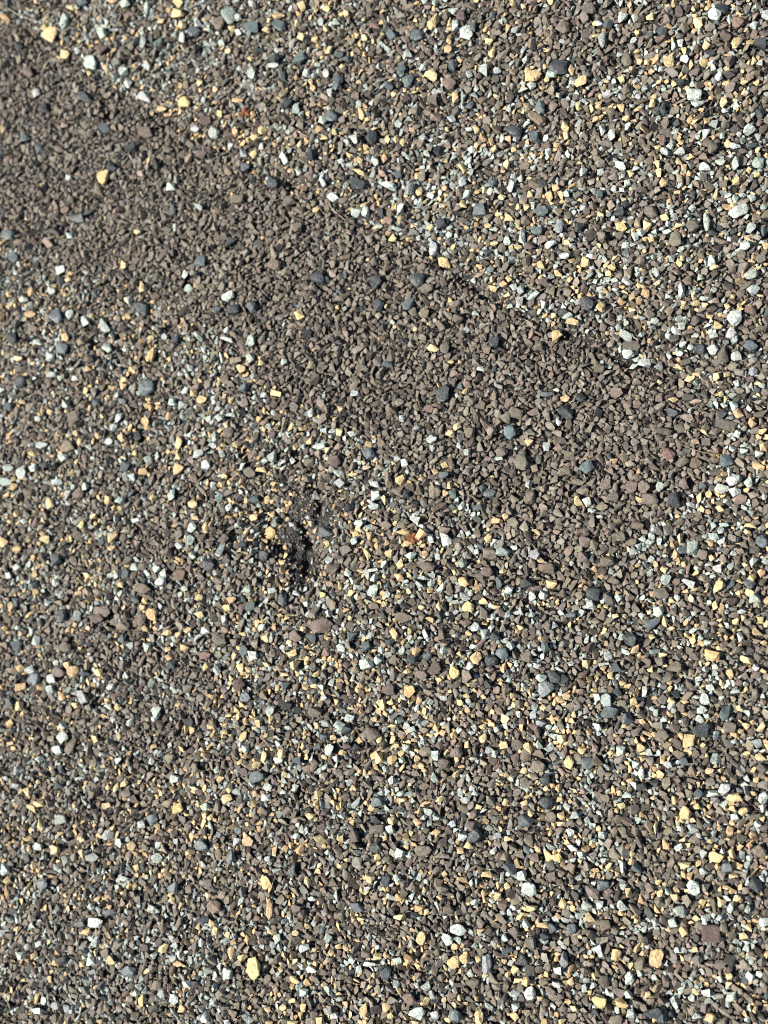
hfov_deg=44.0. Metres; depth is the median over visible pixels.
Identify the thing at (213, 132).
white granule
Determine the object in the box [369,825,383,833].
brown granule
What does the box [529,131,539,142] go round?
slate granule
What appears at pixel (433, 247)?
white granule
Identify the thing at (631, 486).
brown granule
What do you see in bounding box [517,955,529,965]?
slate granule
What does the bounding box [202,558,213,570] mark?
slate granule
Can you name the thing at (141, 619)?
brown granule
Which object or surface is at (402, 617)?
brown granule
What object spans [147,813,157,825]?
slate granule
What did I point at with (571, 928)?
slate granule
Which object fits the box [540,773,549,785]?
slate granule
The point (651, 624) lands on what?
slate granule
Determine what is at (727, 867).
slate granule
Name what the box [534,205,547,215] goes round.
slate granule
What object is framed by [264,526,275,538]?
cream granule
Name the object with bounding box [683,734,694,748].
cream granule
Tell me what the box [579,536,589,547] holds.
brown granule
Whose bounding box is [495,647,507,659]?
slate granule
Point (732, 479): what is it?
white granule
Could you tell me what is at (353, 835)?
brown granule
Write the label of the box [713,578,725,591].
cream granule
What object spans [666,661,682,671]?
brown granule
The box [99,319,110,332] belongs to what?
white granule
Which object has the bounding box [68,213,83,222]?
slate granule
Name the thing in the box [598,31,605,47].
white granule
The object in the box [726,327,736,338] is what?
white granule
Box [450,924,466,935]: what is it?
white granule
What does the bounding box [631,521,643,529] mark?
brown granule
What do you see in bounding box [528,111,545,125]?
brown granule
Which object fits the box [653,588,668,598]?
brown granule
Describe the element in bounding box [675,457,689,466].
brown granule
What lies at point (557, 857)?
cream granule
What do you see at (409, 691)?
cream granule
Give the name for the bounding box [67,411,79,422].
brown granule
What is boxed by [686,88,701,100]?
white granule
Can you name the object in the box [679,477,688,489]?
brown granule
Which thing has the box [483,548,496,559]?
brown granule
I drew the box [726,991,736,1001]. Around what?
white granule
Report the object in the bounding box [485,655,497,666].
slate granule
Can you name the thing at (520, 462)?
brown granule
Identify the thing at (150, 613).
cream granule
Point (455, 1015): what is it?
slate granule
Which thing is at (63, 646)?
brown granule
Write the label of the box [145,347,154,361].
cream granule
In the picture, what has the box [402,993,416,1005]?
brown granule
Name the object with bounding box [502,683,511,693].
brown granule
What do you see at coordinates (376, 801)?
slate granule
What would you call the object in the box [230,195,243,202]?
brown granule
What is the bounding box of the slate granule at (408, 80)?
[403,74,413,87]
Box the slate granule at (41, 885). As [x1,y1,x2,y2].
[36,878,47,890]
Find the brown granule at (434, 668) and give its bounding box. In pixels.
[427,662,440,674]
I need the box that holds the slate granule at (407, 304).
[401,298,413,309]
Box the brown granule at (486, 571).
[481,566,492,576]
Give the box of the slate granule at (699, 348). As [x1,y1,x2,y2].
[694,344,704,353]
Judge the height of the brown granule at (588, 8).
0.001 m
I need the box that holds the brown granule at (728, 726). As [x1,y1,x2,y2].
[722,721,735,732]
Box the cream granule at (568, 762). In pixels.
[563,755,573,769]
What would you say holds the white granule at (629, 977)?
on the ground
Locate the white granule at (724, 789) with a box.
[718,784,730,794]
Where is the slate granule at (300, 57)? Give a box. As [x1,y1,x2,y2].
[292,51,306,63]
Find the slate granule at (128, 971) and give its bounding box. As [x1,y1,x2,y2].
[121,966,135,977]
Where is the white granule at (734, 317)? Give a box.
[727,310,741,325]
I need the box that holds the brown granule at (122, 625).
[116,620,129,630]
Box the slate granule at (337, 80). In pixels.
[333,74,342,89]
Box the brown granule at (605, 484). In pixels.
[599,479,610,489]
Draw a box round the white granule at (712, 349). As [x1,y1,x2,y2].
[707,344,717,354]
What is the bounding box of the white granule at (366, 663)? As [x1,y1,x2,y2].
[359,659,373,669]
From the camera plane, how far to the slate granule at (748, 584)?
0.12 m
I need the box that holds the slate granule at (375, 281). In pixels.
[370,275,381,288]
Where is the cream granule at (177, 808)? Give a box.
[172,803,182,813]
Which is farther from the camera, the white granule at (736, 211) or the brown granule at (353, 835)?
the brown granule at (353, 835)
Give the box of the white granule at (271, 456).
[267,451,276,462]
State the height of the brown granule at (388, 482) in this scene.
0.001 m
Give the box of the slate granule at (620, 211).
[613,206,624,216]
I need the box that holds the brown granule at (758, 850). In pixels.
[751,844,765,857]
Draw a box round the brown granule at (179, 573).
[173,568,184,579]
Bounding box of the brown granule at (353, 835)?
[349,829,358,841]
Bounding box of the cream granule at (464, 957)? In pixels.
[459,951,469,963]
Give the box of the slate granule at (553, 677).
[547,671,559,683]
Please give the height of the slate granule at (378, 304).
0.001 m
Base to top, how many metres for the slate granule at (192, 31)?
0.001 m
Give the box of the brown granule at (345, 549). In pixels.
[340,545,350,554]
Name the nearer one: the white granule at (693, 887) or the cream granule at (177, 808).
the white granule at (693, 887)
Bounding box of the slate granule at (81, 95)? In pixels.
[76,91,91,100]
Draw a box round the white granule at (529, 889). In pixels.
[521,882,536,896]
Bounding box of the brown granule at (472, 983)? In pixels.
[465,978,479,989]
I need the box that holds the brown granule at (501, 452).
[496,447,507,456]
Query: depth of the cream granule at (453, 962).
0.13 m
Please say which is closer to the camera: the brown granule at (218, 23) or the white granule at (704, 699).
the white granule at (704, 699)
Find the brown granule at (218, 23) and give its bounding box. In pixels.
[212,16,224,29]
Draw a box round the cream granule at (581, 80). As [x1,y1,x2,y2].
[574,75,587,86]
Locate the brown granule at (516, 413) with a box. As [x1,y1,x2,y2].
[510,407,522,419]
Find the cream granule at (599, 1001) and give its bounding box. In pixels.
[592,994,606,1008]
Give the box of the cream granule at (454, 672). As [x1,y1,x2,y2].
[449,665,459,678]
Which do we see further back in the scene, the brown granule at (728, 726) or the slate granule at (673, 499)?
the slate granule at (673, 499)
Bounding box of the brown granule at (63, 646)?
[56,641,70,651]
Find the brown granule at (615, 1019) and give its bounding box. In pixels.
[608,1014,622,1023]
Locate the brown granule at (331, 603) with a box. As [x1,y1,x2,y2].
[326,598,335,610]
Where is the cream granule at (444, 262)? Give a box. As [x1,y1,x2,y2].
[438,257,450,268]
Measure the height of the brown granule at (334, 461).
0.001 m
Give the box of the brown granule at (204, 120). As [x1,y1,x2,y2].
[199,116,210,125]
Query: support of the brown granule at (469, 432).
on the ground
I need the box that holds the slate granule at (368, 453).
[362,447,373,459]
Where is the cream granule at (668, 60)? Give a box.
[663,53,673,66]
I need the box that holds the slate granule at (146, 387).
[138,378,154,395]
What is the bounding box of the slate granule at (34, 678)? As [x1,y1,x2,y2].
[27,673,40,684]
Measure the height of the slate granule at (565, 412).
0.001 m
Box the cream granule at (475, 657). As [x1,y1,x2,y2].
[470,651,481,663]
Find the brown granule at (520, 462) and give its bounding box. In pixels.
[513,454,528,469]
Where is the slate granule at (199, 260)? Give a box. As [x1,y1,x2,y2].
[194,255,205,265]
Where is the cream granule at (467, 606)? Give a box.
[462,601,473,611]
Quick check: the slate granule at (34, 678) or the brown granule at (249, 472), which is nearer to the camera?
the brown granule at (249, 472)
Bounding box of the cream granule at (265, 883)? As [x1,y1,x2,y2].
[260,875,271,889]
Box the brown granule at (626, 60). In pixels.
[621,52,631,65]
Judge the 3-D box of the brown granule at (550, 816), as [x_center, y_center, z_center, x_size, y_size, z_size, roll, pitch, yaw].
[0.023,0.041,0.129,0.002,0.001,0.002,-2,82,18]
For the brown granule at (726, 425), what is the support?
on the ground
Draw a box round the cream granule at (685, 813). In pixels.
[679,807,691,819]
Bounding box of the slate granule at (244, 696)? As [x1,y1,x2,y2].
[239,691,249,701]
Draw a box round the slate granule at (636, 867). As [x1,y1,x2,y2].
[631,862,641,872]
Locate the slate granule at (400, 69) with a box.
[396,61,404,76]
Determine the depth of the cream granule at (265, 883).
0.14 m
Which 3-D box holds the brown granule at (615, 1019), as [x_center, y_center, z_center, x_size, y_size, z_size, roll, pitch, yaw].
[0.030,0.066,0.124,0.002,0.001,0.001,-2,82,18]
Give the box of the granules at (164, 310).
[0,0,767,1023]
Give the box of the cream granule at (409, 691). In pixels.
[403,686,414,697]
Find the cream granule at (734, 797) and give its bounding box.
[726,793,742,801]
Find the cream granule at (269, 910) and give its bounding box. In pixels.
[266,899,272,919]
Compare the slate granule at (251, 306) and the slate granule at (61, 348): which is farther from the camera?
the slate granule at (61, 348)
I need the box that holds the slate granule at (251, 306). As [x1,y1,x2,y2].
[245,300,257,312]
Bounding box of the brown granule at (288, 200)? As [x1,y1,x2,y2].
[282,196,296,206]
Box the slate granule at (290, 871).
[287,862,295,878]
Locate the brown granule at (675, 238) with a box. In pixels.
[668,231,680,245]
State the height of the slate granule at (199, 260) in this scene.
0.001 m
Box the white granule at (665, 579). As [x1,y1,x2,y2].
[660,574,670,584]
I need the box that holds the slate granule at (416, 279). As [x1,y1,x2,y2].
[409,273,424,286]
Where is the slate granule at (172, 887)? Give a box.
[167,881,177,892]
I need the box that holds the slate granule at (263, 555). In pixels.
[259,551,267,561]
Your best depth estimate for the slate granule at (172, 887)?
0.14 m
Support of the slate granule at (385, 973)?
on the ground
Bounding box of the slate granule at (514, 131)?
[504,125,521,137]
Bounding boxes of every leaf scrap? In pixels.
[239,107,249,117]
[405,532,417,544]
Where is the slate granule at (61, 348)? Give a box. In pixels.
[56,343,67,353]
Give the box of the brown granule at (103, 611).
[93,606,109,616]
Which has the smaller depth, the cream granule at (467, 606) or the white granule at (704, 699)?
the white granule at (704, 699)
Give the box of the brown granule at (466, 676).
[462,670,471,682]
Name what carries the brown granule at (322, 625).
on the ground
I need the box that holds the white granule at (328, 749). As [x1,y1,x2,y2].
[324,744,332,755]
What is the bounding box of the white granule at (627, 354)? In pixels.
[622,349,633,358]
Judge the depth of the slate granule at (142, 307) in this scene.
0.16 m
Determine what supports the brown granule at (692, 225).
on the ground
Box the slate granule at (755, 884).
[748,877,762,893]
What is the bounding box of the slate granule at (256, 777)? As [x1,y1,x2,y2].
[248,771,263,782]
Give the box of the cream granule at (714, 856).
[709,851,723,862]
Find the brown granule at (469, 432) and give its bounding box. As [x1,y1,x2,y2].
[464,427,474,437]
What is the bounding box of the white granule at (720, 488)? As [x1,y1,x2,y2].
[714,484,728,493]
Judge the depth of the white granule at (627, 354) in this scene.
0.13 m
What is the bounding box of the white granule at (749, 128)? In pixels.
[743,123,755,135]
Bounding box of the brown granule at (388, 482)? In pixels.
[384,472,392,488]
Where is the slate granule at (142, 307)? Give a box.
[133,301,149,315]
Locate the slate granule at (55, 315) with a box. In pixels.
[48,309,61,322]
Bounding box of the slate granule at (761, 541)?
[755,535,767,547]
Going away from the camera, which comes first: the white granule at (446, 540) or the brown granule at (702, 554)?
the brown granule at (702, 554)
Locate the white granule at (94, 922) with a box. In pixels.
[87,918,102,927]
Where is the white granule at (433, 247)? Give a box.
[429,241,437,254]
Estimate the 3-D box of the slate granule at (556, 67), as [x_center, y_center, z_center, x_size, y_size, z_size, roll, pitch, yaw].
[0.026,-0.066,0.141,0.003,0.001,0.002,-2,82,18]
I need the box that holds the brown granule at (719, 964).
[713,960,725,969]
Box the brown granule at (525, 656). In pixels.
[520,651,531,662]
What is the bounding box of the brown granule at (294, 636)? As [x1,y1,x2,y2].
[289,630,301,641]
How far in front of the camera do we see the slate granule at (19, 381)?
0.17 m
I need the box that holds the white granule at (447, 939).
[442,933,453,945]
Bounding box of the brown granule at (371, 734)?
[363,727,379,741]
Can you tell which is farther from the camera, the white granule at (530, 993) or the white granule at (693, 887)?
the white granule at (530, 993)
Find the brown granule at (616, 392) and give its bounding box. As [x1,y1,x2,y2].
[610,387,622,398]
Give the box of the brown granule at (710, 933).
[701,925,719,942]
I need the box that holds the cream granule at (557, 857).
[551,853,562,862]
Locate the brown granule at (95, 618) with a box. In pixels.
[89,614,102,623]
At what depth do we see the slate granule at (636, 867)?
0.12 m
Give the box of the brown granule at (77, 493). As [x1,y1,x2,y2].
[72,488,82,497]
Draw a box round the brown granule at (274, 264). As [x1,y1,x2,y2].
[266,259,280,269]
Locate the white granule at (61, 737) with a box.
[56,732,67,743]
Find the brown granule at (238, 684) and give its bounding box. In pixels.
[233,679,245,691]
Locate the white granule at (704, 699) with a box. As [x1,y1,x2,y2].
[700,692,709,704]
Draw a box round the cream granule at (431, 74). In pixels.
[424,68,436,81]
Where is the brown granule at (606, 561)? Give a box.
[600,556,613,566]
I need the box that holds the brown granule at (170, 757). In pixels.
[165,753,175,763]
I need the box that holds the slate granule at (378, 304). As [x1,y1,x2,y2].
[373,298,383,311]
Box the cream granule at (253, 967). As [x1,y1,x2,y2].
[247,957,260,979]
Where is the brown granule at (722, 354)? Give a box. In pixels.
[717,346,728,364]
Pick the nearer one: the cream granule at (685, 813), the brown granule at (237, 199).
the cream granule at (685, 813)
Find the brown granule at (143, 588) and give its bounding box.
[135,583,150,593]
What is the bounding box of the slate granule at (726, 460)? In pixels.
[719,455,733,466]
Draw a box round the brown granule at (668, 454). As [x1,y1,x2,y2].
[662,448,674,459]
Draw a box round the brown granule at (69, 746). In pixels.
[64,739,75,754]
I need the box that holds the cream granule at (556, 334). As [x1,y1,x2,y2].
[552,330,561,342]
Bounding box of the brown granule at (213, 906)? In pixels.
[206,900,220,912]
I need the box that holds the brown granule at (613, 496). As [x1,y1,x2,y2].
[606,491,618,501]
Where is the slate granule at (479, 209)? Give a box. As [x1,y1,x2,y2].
[473,203,485,214]
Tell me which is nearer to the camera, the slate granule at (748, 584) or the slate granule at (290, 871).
the slate granule at (748, 584)
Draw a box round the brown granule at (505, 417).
[500,412,510,423]
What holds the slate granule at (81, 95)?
on the ground
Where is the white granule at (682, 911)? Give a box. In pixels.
[673,906,687,917]
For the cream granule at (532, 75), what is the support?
on the ground
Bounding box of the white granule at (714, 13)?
[708,7,720,20]
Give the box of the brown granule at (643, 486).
[638,480,649,492]
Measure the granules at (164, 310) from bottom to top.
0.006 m
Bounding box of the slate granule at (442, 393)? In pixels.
[436,385,448,402]
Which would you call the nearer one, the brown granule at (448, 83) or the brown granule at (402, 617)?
the brown granule at (402, 617)
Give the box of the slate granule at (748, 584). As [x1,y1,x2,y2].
[742,578,755,589]
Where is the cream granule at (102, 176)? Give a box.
[97,170,108,184]
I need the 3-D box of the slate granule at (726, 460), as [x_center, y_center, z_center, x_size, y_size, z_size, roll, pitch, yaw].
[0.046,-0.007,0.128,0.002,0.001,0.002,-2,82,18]
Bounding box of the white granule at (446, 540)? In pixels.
[440,532,452,546]
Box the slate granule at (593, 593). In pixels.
[586,587,600,600]
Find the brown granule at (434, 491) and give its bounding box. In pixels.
[429,485,440,498]
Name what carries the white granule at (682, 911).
on the ground
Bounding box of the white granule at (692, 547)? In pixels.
[686,540,697,554]
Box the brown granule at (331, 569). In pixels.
[326,563,340,574]
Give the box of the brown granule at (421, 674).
[414,670,428,679]
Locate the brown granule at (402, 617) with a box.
[395,612,411,622]
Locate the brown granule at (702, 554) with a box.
[696,549,707,559]
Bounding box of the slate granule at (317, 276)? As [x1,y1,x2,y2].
[310,271,323,282]
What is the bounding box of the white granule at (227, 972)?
[222,967,232,979]
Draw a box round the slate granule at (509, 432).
[503,425,515,439]
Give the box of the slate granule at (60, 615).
[54,609,66,621]
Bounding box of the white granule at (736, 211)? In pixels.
[728,203,749,217]
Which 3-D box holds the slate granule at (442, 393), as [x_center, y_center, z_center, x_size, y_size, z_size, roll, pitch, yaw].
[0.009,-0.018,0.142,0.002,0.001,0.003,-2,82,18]
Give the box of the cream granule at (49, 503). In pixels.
[46,497,53,508]
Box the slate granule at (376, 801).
[371,796,382,806]
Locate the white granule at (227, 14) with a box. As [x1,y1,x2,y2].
[221,7,236,23]
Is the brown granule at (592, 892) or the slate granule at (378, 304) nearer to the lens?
the brown granule at (592, 892)
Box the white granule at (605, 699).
[601,693,610,705]
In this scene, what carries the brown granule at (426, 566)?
on the ground
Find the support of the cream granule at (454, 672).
on the ground
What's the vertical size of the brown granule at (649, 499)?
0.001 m
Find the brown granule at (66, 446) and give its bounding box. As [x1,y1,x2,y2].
[59,440,73,451]
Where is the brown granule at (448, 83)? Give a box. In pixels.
[442,78,455,89]
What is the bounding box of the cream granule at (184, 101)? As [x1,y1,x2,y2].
[178,96,189,106]
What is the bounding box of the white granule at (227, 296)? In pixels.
[221,290,234,301]
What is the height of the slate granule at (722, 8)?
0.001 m
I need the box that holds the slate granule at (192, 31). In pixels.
[187,26,200,36]
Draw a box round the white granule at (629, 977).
[625,971,633,984]
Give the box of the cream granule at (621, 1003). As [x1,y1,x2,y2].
[615,997,627,1007]
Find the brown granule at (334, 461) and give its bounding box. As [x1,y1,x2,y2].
[327,455,340,466]
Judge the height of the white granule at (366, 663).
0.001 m
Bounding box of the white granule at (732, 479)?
[726,473,740,485]
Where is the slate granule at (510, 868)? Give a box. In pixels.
[503,861,516,874]
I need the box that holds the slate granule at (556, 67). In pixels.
[549,60,566,74]
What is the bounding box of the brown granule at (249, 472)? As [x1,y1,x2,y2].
[243,467,255,477]
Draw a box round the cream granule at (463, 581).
[458,577,468,586]
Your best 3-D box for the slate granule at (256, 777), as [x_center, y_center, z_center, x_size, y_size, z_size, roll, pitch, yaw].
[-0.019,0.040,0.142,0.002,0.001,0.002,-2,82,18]
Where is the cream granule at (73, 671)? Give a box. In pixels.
[66,666,79,676]
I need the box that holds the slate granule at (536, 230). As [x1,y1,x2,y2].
[530,226,542,235]
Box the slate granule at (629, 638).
[622,632,636,646]
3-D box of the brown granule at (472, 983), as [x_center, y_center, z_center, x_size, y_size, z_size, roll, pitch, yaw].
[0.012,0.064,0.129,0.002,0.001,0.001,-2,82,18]
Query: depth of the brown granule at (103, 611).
0.15 m
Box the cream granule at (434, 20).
[427,13,439,29]
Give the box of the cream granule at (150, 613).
[145,608,157,620]
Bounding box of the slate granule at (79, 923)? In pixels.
[73,918,83,927]
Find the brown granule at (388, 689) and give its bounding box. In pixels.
[382,684,394,695]
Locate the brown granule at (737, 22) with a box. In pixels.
[732,16,744,27]
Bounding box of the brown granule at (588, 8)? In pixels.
[581,3,595,13]
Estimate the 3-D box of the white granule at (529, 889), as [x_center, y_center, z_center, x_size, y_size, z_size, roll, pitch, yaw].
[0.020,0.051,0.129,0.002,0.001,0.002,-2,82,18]
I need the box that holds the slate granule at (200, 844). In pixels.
[194,839,207,850]
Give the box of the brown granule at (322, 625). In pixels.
[310,618,332,632]
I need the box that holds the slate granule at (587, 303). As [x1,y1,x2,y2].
[579,296,594,310]
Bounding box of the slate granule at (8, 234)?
[1,229,14,239]
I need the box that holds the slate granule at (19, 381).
[14,376,25,387]
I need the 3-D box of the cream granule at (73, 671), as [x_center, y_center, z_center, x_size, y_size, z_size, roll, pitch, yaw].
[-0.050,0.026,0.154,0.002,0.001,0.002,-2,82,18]
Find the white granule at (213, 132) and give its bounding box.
[208,126,219,138]
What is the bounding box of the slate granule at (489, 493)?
[483,488,495,497]
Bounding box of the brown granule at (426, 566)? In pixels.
[417,561,434,571]
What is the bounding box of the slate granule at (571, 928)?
[566,923,576,934]
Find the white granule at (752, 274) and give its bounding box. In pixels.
[744,268,757,278]
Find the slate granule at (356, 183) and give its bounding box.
[349,177,365,189]
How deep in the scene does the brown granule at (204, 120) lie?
0.16 m
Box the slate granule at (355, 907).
[349,903,363,911]
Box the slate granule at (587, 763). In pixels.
[581,757,593,769]
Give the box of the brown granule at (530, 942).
[524,936,535,949]
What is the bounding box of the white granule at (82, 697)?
[77,690,87,703]
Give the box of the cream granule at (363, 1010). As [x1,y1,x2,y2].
[359,1003,367,1017]
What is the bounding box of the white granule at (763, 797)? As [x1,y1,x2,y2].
[758,791,767,803]
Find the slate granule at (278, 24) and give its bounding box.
[272,19,285,30]
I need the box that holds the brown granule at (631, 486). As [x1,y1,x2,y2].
[625,480,637,492]
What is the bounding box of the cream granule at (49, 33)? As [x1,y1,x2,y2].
[42,26,57,41]
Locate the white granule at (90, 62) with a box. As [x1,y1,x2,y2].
[84,55,96,69]
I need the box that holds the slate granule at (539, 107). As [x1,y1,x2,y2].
[534,99,544,113]
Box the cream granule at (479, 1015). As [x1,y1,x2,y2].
[475,1009,483,1023]
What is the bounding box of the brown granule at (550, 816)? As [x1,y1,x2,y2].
[545,811,555,822]
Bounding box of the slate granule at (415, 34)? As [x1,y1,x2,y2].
[409,29,422,40]
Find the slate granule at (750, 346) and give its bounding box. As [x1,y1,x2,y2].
[743,340,757,351]
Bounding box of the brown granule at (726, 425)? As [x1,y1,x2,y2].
[715,418,736,431]
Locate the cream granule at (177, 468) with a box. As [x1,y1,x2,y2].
[173,463,183,474]
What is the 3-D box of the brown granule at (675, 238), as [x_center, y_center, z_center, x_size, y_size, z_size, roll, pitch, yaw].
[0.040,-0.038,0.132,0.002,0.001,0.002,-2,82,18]
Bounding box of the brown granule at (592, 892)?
[585,885,600,899]
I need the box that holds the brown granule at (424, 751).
[418,746,431,756]
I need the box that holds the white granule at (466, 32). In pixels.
[460,25,472,39]
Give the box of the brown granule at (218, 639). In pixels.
[213,633,225,645]
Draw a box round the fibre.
[680,444,722,454]
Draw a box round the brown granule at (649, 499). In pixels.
[641,493,657,504]
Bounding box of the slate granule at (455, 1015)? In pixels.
[449,1009,461,1021]
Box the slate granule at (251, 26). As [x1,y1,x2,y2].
[244,21,257,32]
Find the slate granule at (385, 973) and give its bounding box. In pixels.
[381,966,390,980]
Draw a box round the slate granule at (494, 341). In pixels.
[489,336,499,348]
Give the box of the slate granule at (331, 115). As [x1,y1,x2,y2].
[325,110,337,120]
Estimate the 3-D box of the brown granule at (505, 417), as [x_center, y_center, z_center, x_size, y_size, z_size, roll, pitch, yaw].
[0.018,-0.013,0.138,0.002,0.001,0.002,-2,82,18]
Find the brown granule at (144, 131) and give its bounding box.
[138,126,152,136]
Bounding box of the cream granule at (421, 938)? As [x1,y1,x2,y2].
[416,931,426,944]
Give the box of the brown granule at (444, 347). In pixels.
[440,341,448,352]
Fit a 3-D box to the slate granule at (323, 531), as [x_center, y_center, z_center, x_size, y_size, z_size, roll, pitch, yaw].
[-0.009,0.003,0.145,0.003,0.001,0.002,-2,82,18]
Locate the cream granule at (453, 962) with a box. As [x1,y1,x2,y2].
[447,956,459,968]
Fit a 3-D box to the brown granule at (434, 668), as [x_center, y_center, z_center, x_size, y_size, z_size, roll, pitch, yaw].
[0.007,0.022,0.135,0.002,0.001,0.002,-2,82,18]
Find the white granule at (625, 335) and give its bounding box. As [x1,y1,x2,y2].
[619,329,631,340]
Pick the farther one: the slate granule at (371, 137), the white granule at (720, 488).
the slate granule at (371, 137)
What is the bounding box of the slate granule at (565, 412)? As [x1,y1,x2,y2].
[558,406,572,418]
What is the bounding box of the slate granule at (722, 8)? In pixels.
[715,3,728,13]
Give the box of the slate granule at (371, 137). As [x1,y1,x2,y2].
[366,130,376,144]
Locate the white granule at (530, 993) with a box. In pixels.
[524,986,535,999]
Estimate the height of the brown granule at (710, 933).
0.001 m
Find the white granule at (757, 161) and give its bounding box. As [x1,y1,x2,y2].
[752,156,763,167]
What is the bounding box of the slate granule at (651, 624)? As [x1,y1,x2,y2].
[645,618,659,630]
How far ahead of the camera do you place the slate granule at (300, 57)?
0.15 m
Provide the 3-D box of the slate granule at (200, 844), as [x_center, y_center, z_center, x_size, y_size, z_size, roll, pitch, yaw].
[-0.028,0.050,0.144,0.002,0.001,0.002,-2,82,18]
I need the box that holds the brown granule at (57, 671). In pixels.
[52,666,63,676]
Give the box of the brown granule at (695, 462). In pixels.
[690,457,701,467]
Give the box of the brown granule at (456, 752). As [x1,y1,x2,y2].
[450,747,462,757]
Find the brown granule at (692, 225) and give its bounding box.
[686,219,699,231]
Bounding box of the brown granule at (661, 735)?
[655,729,668,742]
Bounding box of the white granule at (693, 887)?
[686,880,699,895]
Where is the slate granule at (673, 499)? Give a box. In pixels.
[667,492,679,507]
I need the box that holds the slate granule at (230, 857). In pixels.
[226,849,235,863]
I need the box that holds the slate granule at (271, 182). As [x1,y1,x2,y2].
[265,177,277,188]
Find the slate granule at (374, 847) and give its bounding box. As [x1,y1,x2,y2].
[369,842,380,852]
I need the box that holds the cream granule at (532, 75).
[525,68,541,80]
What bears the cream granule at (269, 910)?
on the ground
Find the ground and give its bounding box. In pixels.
[0,0,767,1023]
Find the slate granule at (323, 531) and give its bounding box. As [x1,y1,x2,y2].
[317,525,332,536]
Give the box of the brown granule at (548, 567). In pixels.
[538,562,555,573]
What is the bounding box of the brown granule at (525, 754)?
[520,749,531,761]
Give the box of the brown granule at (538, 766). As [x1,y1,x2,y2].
[529,760,545,771]
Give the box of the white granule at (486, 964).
[482,954,491,974]
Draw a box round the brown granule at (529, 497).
[524,489,534,503]
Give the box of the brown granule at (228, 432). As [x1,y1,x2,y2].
[223,427,233,437]
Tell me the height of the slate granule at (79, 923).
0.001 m
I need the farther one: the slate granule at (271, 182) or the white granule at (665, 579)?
the slate granule at (271, 182)
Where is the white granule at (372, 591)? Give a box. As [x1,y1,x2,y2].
[367,585,377,596]
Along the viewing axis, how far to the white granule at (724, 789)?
0.12 m
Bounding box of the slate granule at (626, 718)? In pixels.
[621,713,633,724]
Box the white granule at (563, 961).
[560,951,567,969]
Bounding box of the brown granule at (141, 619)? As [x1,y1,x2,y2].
[136,614,145,625]
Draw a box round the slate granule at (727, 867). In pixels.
[722,862,732,872]
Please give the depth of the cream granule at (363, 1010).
0.13 m

